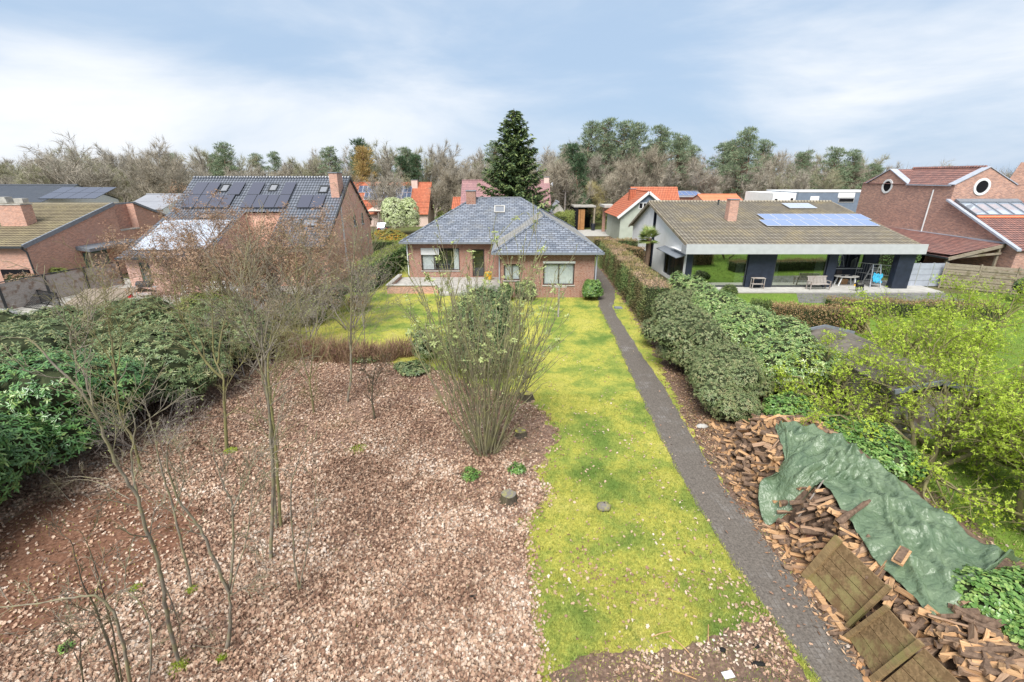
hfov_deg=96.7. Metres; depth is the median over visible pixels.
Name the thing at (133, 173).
bare tree
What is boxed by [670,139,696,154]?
pine tree
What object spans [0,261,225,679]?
bare sapling
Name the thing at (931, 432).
fresh green tree
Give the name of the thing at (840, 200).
window
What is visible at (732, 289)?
shrub
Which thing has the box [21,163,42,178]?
bare tree
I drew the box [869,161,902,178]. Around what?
bare tree
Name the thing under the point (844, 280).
cardboard box
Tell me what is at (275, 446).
bare sapling
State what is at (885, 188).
round window
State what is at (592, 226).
waste bin
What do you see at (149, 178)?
bare tree
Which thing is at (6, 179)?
bare tree
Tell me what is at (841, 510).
firewood log
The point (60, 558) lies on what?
mulch
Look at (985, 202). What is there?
brick house
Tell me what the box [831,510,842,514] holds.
firewood log
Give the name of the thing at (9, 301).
timber fence
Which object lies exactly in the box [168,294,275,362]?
rhododendron
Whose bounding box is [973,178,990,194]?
round window
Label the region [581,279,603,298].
bungalow shrub
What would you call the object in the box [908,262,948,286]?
panel fence
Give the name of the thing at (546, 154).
bare tree
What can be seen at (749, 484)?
firewood log
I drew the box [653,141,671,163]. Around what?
pine tree
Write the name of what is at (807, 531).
firewood log
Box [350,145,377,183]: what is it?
golden conifer
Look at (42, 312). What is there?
rhododendron
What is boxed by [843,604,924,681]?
pallet board
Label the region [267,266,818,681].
lawn
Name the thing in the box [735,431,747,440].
firewood log
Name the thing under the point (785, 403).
bramble
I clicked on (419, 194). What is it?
orange roof house
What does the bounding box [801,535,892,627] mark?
pallet board
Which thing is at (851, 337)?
garden shed
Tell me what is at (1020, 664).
firewood log
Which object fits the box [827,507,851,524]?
firewood log
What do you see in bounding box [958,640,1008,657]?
firewood log
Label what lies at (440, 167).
bare tree
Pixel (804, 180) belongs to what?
bare tree
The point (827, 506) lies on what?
firewood log
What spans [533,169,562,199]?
bare tree
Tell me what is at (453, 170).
bare tree
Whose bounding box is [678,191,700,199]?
panelled house
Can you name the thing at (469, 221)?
bungalow
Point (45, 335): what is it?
rhododendron
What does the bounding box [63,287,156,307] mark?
log shelter
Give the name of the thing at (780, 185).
bare tree
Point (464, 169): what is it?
bare tree
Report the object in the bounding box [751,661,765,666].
charred wood
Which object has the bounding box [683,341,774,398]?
grey rhododendron
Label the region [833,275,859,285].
round table
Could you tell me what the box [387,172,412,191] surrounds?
bare tree
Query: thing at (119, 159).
bare tree
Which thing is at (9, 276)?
garden shrub
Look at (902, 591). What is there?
firewood log
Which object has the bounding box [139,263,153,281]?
window
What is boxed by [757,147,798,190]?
bare tree
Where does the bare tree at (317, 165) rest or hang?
on the ground at (408, 230)
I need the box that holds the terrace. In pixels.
[396,277,498,295]
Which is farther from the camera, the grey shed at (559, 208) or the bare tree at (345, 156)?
the bare tree at (345, 156)
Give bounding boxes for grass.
[596,301,821,680]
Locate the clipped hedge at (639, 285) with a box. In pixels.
[598,239,673,324]
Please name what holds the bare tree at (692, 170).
on the ground at (408, 230)
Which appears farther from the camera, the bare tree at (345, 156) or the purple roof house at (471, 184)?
the bare tree at (345, 156)
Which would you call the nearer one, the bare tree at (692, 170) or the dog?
the dog
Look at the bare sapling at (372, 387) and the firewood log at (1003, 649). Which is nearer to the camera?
the firewood log at (1003, 649)
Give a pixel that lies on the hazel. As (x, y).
(490, 441)
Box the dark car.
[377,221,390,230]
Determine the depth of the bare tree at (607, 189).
80.58 m
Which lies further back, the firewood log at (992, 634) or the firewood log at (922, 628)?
the firewood log at (922, 628)
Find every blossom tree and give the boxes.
[380,197,407,227]
[399,197,420,226]
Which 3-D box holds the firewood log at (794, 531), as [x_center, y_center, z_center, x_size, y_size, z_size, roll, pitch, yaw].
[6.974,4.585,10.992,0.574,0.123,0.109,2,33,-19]
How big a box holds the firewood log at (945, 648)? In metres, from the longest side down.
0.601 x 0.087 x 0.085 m
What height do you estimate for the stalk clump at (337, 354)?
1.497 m
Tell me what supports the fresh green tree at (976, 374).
on the garden lawn at (960, 465)
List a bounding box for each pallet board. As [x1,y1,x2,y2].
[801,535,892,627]
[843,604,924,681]
[884,649,959,681]
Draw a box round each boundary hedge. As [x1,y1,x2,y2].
[347,238,408,292]
[372,238,402,254]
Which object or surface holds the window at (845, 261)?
in the white house at (774, 243)
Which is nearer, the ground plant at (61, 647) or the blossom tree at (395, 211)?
the ground plant at (61, 647)
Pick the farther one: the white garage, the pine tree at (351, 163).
the pine tree at (351, 163)
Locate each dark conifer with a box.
[346,137,374,179]
[391,154,413,179]
[406,153,426,181]
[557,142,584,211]
[567,151,591,201]
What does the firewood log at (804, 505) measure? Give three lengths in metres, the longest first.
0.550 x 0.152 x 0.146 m
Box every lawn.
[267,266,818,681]
[722,294,1023,562]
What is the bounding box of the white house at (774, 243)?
[628,199,928,288]
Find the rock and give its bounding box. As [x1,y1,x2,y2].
[597,501,610,511]
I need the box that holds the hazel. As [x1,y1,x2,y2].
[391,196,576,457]
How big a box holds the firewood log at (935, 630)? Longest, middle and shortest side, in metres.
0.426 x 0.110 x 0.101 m
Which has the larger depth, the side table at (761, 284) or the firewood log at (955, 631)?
the side table at (761, 284)
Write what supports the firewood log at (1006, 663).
on the firewood
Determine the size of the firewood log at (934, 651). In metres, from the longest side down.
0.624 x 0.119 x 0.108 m
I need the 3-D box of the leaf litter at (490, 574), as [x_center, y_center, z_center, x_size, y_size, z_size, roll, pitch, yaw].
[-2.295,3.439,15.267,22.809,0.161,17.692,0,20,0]
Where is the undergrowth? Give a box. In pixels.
[432,207,606,223]
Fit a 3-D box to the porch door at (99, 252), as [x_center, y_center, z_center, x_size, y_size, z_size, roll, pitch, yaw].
[-35.953,-6.651,39.601,0.086,2.350,2.300,0,20,0]
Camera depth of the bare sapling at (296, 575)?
9.37 m
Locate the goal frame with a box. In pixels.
[25,290,60,309]
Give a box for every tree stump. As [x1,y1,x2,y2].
[499,489,517,506]
[513,427,527,439]
[518,390,534,401]
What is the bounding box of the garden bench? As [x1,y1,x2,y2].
[805,276,831,289]
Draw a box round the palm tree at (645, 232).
[636,224,659,266]
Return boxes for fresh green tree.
[740,327,907,407]
[759,344,938,427]
[783,331,1023,534]
[833,297,1016,386]
[837,361,1022,490]
[848,274,1022,381]
[877,303,1023,465]
[890,268,1023,343]
[923,376,1023,474]
[945,400,1023,523]
[994,479,1023,534]
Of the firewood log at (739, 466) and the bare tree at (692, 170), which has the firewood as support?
the firewood log at (739, 466)
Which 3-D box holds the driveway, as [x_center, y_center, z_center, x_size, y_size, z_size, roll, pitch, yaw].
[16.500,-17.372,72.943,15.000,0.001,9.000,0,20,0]
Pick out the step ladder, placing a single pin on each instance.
(872, 269)
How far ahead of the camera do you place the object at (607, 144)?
90.00 m
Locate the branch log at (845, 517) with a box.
[835,499,870,523]
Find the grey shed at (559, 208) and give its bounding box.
[551,200,565,213]
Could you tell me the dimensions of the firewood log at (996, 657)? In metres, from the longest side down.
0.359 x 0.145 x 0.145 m
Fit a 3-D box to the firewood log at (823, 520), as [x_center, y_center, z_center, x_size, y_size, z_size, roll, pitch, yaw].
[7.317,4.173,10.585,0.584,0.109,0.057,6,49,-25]
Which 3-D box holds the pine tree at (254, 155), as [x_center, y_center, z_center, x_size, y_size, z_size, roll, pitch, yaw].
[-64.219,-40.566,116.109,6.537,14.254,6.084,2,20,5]
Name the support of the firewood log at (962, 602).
on the firewood
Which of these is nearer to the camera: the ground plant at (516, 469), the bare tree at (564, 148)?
the ground plant at (516, 469)
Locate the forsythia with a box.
[371,228,408,240]
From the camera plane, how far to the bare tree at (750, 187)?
80.61 m
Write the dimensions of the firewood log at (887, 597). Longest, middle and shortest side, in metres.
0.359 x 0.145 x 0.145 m
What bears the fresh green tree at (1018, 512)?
on the garden lawn at (960, 465)
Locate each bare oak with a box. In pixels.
[2,125,116,186]
[940,158,956,165]
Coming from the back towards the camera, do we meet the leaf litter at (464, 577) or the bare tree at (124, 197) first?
the bare tree at (124, 197)
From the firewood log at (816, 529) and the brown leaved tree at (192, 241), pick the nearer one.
the firewood log at (816, 529)
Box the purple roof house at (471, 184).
[460,177,553,213]
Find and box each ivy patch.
[353,347,387,363]
[393,359,429,376]
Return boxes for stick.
[794,480,823,522]
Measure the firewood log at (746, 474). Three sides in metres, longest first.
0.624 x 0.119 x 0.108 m
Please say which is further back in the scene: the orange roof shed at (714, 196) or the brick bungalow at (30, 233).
the orange roof shed at (714, 196)
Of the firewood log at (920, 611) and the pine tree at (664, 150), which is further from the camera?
the pine tree at (664, 150)
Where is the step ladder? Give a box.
[861,264,880,287]
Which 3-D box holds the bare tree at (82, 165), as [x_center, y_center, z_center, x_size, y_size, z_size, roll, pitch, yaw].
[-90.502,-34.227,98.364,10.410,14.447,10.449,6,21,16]
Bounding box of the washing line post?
[551,286,566,316]
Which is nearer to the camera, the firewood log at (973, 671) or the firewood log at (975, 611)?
the firewood log at (973, 671)
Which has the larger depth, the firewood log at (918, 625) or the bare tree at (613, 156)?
the bare tree at (613, 156)
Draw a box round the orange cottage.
[604,187,679,239]
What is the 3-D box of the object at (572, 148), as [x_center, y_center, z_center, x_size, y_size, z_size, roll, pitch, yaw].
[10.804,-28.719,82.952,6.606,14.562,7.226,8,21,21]
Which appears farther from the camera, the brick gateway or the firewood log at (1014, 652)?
the brick gateway
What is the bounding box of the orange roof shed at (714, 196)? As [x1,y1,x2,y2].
[691,194,741,199]
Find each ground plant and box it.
[57,639,75,654]
[462,465,482,482]
[507,461,526,474]
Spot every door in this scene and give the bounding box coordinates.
[82,249,110,275]
[472,249,484,275]
[578,209,580,229]
[580,209,584,229]
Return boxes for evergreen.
[412,326,441,358]
[440,283,519,372]
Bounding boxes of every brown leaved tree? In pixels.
[90,180,363,318]
[157,232,264,295]
[208,242,339,319]
[212,201,383,323]
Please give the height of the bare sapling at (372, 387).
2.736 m
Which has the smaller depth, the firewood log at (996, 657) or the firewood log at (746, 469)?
the firewood log at (996, 657)
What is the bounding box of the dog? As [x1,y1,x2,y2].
[854,282,864,290]
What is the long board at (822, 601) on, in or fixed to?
on the firewood
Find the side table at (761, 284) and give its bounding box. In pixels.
[750,277,765,288]
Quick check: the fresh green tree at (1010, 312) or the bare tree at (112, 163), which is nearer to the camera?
the fresh green tree at (1010, 312)
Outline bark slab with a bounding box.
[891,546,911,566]
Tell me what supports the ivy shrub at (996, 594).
on the firewood
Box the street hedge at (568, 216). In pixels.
[552,209,575,227]
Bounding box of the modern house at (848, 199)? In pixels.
[744,190,860,212]
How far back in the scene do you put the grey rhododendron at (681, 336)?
19.92 m
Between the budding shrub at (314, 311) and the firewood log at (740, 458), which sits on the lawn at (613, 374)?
the budding shrub at (314, 311)
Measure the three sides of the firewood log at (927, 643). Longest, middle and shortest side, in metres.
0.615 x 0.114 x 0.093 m
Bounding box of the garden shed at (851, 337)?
[807,325,982,438]
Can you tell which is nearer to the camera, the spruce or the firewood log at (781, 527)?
the firewood log at (781, 527)
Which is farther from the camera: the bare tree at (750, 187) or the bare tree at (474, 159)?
the bare tree at (474, 159)
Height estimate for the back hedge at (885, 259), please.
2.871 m
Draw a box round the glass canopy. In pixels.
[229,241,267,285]
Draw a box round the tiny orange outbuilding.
[451,197,460,208]
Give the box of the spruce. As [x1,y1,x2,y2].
[475,110,558,211]
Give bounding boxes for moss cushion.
[129,583,144,594]
[165,655,191,678]
[186,584,198,593]
[215,653,228,663]
[222,446,237,454]
[349,444,367,453]
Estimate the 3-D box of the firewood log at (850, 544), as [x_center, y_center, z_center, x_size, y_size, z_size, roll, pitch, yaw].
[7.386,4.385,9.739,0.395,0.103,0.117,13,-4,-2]
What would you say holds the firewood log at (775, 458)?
on the firewood
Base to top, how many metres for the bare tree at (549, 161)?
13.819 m
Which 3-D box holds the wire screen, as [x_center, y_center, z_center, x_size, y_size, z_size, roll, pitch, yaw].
[29.875,-5.585,37.727,0.127,1.620,2.319,-19,27,-42]
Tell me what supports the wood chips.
on the earth strip
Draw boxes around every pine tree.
[206,154,221,175]
[210,141,238,175]
[248,153,267,174]
[263,150,282,175]
[317,145,348,175]
[346,161,365,180]
[393,147,421,181]
[482,140,505,178]
[556,143,568,161]
[577,118,608,189]
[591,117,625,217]
[602,119,643,200]
[614,121,651,173]
[641,123,673,178]
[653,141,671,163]
[658,131,698,190]
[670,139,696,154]
[684,144,704,187]
[704,139,735,192]
[716,137,753,193]
[718,126,765,196]
[750,138,777,188]
[783,149,817,189]
[809,146,853,189]
[837,148,864,189]
[855,163,885,188]
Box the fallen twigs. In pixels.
[0,361,554,681]
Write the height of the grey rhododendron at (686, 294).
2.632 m
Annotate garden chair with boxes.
[835,270,845,278]
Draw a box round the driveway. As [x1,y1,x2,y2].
[578,230,608,235]
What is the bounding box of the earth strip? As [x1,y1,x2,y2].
[602,269,1023,666]
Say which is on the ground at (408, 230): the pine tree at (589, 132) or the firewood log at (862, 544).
the pine tree at (589, 132)
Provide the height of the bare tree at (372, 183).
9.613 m
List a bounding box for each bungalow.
[0,197,166,291]
[399,190,604,296]
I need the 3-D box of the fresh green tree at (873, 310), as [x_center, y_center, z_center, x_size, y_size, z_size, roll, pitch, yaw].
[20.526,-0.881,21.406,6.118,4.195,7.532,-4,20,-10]
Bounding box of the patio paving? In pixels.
[796,293,963,302]
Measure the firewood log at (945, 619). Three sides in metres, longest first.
0.584 x 0.109 x 0.058 m
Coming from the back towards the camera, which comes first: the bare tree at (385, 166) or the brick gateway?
the bare tree at (385, 166)
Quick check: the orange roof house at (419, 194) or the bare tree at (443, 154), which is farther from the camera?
the bare tree at (443, 154)
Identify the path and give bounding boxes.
[594,266,867,681]
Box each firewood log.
[719,467,735,475]
[723,439,733,443]
[733,439,741,446]
[735,421,744,426]
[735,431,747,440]
[735,463,743,469]
[736,456,751,461]
[738,428,756,431]
[741,472,754,475]
[741,476,755,480]
[743,466,756,475]
[743,481,758,488]
[747,491,758,502]
[748,438,761,440]
[750,423,760,429]
[752,441,769,446]
[754,447,766,461]
[755,451,768,456]
[755,462,777,466]
[757,472,768,476]
[760,429,776,438]
[763,442,776,451]
[766,433,778,437]
[767,454,779,464]
[772,534,790,538]
[773,456,784,460]
[777,442,782,449]
[778,525,790,529]
[778,539,797,544]
[789,528,799,533]
[791,546,805,554]
[795,509,807,514]
[795,513,815,521]
[796,534,804,545]
[796,537,815,547]
[798,536,817,542]
[800,525,825,531]
[800,528,822,535]
[800,545,812,552]
[802,503,822,507]
[807,502,836,511]
[814,488,829,492]
[814,494,834,503]
[817,498,836,509]
[817,519,828,521]
[818,507,839,516]
[822,504,838,507]
[823,507,846,512]
[825,532,849,540]
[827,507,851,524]
[828,525,858,535]
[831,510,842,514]
[838,525,861,540]
[838,531,859,536]
[839,521,848,528]
[842,542,869,553]
[848,542,859,546]
[851,545,868,553]
[853,552,867,557]
[855,534,870,555]
[869,561,878,570]
[874,565,885,575]
[878,569,885,579]
[881,595,902,603]
[882,585,898,607]
[889,576,895,592]
[893,604,906,613]
[894,585,918,602]
[896,603,919,617]
[900,614,915,621]
[903,600,929,623]
[906,604,922,609]
[906,621,930,631]
[908,616,927,634]
[915,607,951,620]
[916,637,937,641]
[922,641,933,647]
[925,620,941,635]
[926,613,968,627]
[927,620,934,636]
[928,647,941,655]
[932,621,978,639]
[933,625,960,636]
[935,631,963,637]
[938,650,957,661]
[938,652,965,658]
[939,639,957,644]
[940,644,950,652]
[942,635,962,640]
[945,626,962,632]
[948,603,994,623]
[951,608,980,614]
[952,604,986,622]
[953,655,964,664]
[957,600,970,605]
[957,647,981,659]
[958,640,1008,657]
[958,666,979,676]
[961,615,1001,631]
[961,657,969,666]
[961,666,982,674]
[962,626,995,636]
[962,639,1012,648]
[965,646,1012,653]
[967,659,980,665]
[967,663,997,677]
[967,675,991,681]
[968,619,977,643]
[968,642,998,646]
[971,659,998,667]
[974,624,1003,639]
[979,641,996,671]
[981,618,1006,628]
[981,636,1002,641]
[981,666,1002,676]
[982,628,990,640]
[982,650,1014,663]
[990,662,1022,678]
[994,673,1009,681]
[997,659,1023,673]
[997,660,1023,674]
[998,653,1006,673]
[1000,639,1023,655]
[1002,675,1016,681]
[1007,653,1018,659]
[1009,651,1020,662]
[1013,655,1023,661]
[1015,662,1023,667]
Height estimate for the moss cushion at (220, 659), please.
0.147 m
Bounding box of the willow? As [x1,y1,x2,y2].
[584,181,608,225]
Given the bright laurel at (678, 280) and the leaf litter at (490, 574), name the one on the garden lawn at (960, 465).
the bright laurel at (678, 280)
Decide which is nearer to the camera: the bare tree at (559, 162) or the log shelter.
the log shelter
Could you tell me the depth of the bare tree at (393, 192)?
77.31 m
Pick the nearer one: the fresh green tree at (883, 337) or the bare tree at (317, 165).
the fresh green tree at (883, 337)
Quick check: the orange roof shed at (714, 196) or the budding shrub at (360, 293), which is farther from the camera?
the orange roof shed at (714, 196)
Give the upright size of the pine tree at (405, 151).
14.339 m
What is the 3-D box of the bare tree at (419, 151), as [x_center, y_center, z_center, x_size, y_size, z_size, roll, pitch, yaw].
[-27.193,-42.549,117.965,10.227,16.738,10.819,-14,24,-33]
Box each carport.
[570,204,595,229]
[885,226,1005,280]
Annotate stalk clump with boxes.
[268,323,305,354]
[287,331,320,360]
[300,331,343,360]
[314,332,360,365]
[334,334,382,364]
[357,333,400,362]
[382,334,416,357]
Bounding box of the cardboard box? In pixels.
[838,278,847,283]
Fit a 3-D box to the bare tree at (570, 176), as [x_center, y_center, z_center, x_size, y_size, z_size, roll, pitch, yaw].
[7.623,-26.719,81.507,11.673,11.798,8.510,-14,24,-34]
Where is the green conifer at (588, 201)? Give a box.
[569,193,593,218]
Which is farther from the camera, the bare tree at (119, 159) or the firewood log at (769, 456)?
the bare tree at (119, 159)
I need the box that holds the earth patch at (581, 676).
[549,616,806,681]
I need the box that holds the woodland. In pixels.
[0,161,1022,216]
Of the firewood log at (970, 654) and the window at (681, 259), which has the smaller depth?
the firewood log at (970, 654)
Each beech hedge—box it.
[749,298,772,310]
[769,300,872,333]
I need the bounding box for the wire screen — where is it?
[853,262,891,283]
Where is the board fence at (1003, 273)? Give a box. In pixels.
[938,262,1023,294]
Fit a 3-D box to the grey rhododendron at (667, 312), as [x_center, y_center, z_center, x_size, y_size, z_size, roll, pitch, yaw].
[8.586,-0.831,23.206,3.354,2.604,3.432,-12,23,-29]
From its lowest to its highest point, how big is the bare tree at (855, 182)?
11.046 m
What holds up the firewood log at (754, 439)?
on the firewood
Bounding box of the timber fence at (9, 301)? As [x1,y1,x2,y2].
[0,261,124,308]
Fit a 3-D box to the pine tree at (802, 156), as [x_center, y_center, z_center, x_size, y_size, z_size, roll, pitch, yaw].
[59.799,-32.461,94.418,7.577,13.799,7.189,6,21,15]
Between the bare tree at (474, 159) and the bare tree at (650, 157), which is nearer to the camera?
the bare tree at (650, 157)
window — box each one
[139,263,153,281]
[421,248,459,269]
[503,264,519,280]
[542,263,574,285]
[638,203,646,208]
[663,253,684,276]
[690,254,748,286]
[771,254,828,286]
[836,254,864,268]
[838,198,854,202]
[881,179,892,192]
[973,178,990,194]
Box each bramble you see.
[762,391,833,417]
[816,414,934,484]
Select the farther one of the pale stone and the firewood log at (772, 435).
the pale stone
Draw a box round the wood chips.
[686,416,868,677]
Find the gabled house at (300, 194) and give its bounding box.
[114,172,372,293]
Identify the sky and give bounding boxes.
[0,0,1023,180]
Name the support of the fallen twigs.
on the leaf litter at (464, 577)
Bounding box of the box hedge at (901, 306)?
[821,295,1003,319]
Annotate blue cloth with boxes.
[873,273,882,283]
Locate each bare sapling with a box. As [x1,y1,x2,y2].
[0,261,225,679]
[30,236,171,470]
[31,609,100,681]
[34,498,138,681]
[114,520,174,681]
[115,246,292,449]
[122,387,211,587]
[136,423,292,648]
[160,199,337,558]
[202,259,299,529]
[233,219,370,413]
[242,278,340,527]
[278,421,330,589]
[283,160,423,402]
[354,277,378,346]
[357,350,395,418]
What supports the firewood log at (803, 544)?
on the firewood
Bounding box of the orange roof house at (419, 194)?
[353,180,435,225]
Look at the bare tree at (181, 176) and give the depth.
86.02 m
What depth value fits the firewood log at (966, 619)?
7.74 m
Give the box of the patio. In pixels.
[713,280,943,292]
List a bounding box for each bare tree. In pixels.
[0,156,19,183]
[0,162,15,181]
[0,162,24,179]
[0,173,22,183]
[2,163,35,183]
[10,165,56,183]
[15,145,60,172]
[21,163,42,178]
[23,162,67,183]
[43,142,91,170]
[44,155,89,186]
[58,149,103,185]
[64,156,107,194]
[71,162,130,198]
[93,142,122,190]
[93,148,148,201]
[95,163,141,202]
[116,148,155,190]
[116,160,169,197]
[117,148,156,183]
[121,134,191,192]
[127,170,179,201]
[151,151,183,190]
[151,158,197,186]
[168,163,192,192]
[168,172,188,192]
[179,143,218,175]
[184,148,213,174]
[185,164,211,182]
[199,149,246,172]
[222,166,249,175]
[223,161,261,175]
[225,152,263,174]
[253,164,267,175]
[269,166,291,175]
[272,164,289,175]
[279,158,322,175]
[286,154,327,175]
[303,147,342,173]
[305,155,346,175]
[325,165,360,191]
[334,143,366,174]
[361,156,383,181]
[362,172,399,220]
[364,136,397,180]
[373,144,399,181]
[374,167,404,226]
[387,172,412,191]
[392,144,424,176]
[407,150,436,183]
[424,154,460,208]
[425,137,452,186]
[427,169,461,219]
[428,158,466,212]
[438,143,462,167]
[445,168,484,210]
[446,156,474,185]
[454,151,485,193]
[457,157,486,179]
[470,146,494,168]
[472,162,491,176]
[524,139,545,177]
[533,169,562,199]
[536,146,556,175]
[538,154,560,175]
[541,156,598,214]
[544,160,586,206]
[547,152,569,201]
[556,140,571,159]
[574,137,611,220]
[583,145,640,203]
[594,168,637,208]
[599,152,666,202]
[630,144,677,186]
[644,152,706,190]
[644,155,681,186]
[679,151,706,187]
[688,156,721,193]
[696,138,731,173]
[706,167,739,193]
[721,164,758,195]
[731,158,773,199]
[748,154,779,186]
[753,146,809,190]
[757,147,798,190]
[767,172,788,189]
[771,171,801,189]
[783,150,823,180]
[784,165,815,189]
[785,148,820,178]
[802,159,828,189]
[808,150,842,182]
[809,167,844,189]
[824,155,867,189]
[832,168,873,189]
[852,154,891,171]
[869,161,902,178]
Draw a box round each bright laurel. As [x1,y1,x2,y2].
[667,271,721,293]
[689,284,749,318]
[711,303,811,346]
[739,327,847,397]
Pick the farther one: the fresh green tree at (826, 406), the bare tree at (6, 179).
the bare tree at (6, 179)
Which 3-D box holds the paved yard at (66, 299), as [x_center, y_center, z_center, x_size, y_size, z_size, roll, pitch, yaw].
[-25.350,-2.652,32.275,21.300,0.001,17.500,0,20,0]
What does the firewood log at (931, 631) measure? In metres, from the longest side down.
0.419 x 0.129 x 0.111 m
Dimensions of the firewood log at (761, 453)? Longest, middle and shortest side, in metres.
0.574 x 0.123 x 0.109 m
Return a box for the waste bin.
[591,223,594,230]
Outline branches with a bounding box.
[8,444,129,507]
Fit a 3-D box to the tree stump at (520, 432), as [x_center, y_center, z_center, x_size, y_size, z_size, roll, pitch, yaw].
[0.298,3.205,15.819,0.542,0.244,0.576,0,20,0]
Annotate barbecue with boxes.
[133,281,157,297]
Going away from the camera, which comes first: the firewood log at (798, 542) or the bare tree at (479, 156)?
the firewood log at (798, 542)
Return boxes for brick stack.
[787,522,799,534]
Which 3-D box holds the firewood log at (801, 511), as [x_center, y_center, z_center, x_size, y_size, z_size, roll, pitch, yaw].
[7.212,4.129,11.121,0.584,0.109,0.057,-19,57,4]
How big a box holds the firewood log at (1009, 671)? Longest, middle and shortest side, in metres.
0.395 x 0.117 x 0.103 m
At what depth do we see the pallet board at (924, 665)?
7.50 m
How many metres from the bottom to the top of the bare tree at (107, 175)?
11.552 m
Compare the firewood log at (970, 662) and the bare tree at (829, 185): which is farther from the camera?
the bare tree at (829, 185)
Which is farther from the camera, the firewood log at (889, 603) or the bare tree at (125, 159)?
the bare tree at (125, 159)
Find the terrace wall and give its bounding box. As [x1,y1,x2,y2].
[386,274,438,293]
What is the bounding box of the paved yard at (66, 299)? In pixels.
[12,278,311,314]
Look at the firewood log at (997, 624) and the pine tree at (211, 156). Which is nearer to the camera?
the firewood log at (997, 624)
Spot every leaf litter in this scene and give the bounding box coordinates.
[0,352,868,681]
[0,353,560,681]
[545,608,809,681]
[601,269,771,465]
[842,359,1023,546]
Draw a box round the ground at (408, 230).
[11,182,1008,330]
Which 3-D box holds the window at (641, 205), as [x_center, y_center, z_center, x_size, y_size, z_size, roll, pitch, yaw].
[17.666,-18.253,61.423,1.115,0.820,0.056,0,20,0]
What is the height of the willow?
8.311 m
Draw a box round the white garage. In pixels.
[133,193,181,213]
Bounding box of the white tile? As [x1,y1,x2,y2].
[721,670,734,678]
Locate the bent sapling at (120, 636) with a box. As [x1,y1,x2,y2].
[0,543,138,681]
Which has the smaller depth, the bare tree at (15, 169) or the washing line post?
the washing line post
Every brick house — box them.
[0,184,121,202]
[856,162,1023,282]
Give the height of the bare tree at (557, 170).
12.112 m
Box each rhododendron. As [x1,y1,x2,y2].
[0,307,39,329]
[0,317,98,362]
[26,304,98,322]
[36,295,176,347]
[74,310,233,404]
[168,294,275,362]
[639,299,709,342]
[651,287,700,314]
[651,308,737,371]
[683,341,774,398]
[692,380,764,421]
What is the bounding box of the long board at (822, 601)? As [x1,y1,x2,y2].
[805,578,846,630]
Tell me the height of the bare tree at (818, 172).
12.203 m
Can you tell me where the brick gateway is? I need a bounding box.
[600,204,612,231]
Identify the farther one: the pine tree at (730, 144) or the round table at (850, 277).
the pine tree at (730, 144)
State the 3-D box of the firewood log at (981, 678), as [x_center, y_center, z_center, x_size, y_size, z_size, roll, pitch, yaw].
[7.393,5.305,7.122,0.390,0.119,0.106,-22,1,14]
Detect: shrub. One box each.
[0,347,156,474]
[0,411,59,503]
[3,272,41,294]
[48,267,79,285]
[54,374,218,468]
[170,290,232,311]
[188,298,313,379]
[259,273,346,339]
[271,292,322,322]
[292,252,402,329]
[316,282,348,305]
[346,294,368,307]
[497,281,513,297]
[514,280,535,298]
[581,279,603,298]
[719,284,738,295]
[950,563,1023,648]
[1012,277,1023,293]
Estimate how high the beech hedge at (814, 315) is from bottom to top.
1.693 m
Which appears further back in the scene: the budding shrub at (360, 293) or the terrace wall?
the terrace wall
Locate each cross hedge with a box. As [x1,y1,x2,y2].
[593,236,637,256]
[620,243,645,263]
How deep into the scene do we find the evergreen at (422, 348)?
21.54 m
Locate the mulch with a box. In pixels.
[0,488,204,645]
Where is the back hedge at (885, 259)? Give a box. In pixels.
[877,254,920,280]
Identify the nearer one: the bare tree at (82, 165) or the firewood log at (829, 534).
the firewood log at (829, 534)
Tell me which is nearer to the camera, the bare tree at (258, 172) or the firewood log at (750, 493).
the firewood log at (750, 493)
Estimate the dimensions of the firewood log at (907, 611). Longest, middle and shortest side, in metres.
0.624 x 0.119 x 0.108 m
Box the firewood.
[704,413,1023,681]
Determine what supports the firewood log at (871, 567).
on the firewood
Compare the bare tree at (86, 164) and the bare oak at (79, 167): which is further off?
the bare tree at (86, 164)
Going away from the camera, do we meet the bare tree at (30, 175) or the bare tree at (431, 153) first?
the bare tree at (30, 175)
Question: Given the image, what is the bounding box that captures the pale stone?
[696,424,708,428]
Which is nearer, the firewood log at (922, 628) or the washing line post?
the firewood log at (922, 628)
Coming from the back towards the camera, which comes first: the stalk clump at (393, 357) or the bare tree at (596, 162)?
the bare tree at (596, 162)
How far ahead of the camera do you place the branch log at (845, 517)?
10.19 m
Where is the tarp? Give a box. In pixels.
[758,420,1023,614]

